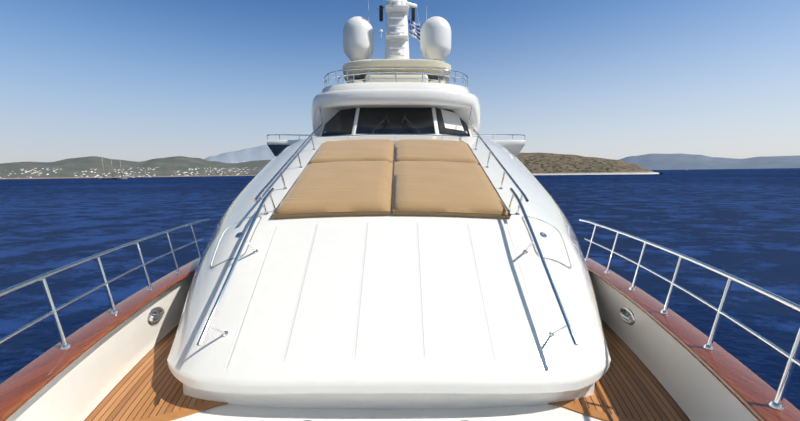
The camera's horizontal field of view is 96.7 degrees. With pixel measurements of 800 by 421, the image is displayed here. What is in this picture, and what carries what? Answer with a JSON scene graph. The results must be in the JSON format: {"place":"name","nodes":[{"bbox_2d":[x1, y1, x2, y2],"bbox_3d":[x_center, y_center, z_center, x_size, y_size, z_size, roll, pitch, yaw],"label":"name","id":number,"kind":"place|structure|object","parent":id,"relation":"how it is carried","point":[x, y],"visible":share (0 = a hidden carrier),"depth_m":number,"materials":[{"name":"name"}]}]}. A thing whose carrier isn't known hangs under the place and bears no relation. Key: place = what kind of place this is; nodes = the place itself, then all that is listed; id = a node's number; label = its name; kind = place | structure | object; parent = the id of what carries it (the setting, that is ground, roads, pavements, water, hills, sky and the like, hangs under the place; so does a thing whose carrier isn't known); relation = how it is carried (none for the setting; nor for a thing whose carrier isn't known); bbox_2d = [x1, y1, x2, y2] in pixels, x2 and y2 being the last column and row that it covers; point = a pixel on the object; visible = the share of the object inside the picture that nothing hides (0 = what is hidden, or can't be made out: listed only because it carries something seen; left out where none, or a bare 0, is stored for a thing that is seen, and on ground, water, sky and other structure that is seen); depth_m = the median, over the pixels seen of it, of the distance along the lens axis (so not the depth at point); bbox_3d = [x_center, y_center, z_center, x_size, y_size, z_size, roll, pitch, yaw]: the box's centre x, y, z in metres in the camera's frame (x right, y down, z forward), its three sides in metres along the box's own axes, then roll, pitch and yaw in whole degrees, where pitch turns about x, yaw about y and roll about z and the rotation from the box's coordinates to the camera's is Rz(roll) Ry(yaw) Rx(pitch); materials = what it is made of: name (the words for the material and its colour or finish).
{"place":"outdoors","nodes":[
{"label":"outdoors","id":0,"kind":"place"},
{"bbox_2d":[0,156,270,178],"bbox_3d":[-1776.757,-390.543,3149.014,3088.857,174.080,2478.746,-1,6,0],"label":"coast","id":1,"kind":"structure","parent":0,"point":[95,166],"depth_m":2460.93},
{"bbox_2d":[204,139,302,162],"bbox_3d":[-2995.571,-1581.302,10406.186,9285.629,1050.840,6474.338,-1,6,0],"label":"mountain","id":2,"kind":"structure","parent":0,"point":[262,152],"depth_m":8786.14,"materials":[{"name":"blue"}]},
{"bbox_2d":[0,168,799,410],"bbox_3d":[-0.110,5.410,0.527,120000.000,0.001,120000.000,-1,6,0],"label":"sea","id":3,"kind":"structure","parent":0,"point":[743,224],"depth_m":29.45,"materials":[{"name":"liquid"}]},
{"bbox_2d":[98,177,127,179],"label":"schooner hull","id":4,"kind":"object","parent":3,"relation":"on","point":[111,178],"visible":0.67,"depth_m":695.99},
{"bbox_2d":[102,159,131,177],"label":"schooner rig","id":5,"kind":"object","parent":4,"relation":"on","point":[112,171],"visible":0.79,"depth_m":697.22},
{"bbox_2d":[0,0,799,420],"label":"yacht","id":6,"kind":"object","parent":3,"relation":"on","point":[394,240],"visible":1,"depth_m":3.65,"materials":[{"name":"paint"}]},
{"bbox_2d":[517,153,658,174],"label":"islet","id":7,"kind":"object","parent":3,"relation":"in","point":[548,164],"visible":0.58,"depth_m":492.81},
{"bbox_2d":[0,0,799,163],"label":"sky","id":8,"kind":"structure","parent":0,"point":[129,80],"materials":[{"name":"blue"}]},
{"bbox_2d":[619,154,799,169],"bbox_3d":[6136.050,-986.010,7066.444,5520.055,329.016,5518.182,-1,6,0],"label":"hills","id":9,"kind":"structure","parent":0,"point":[669,161],"depth_m":5784.52,"materials":[{"name":"blue"}]}
]}

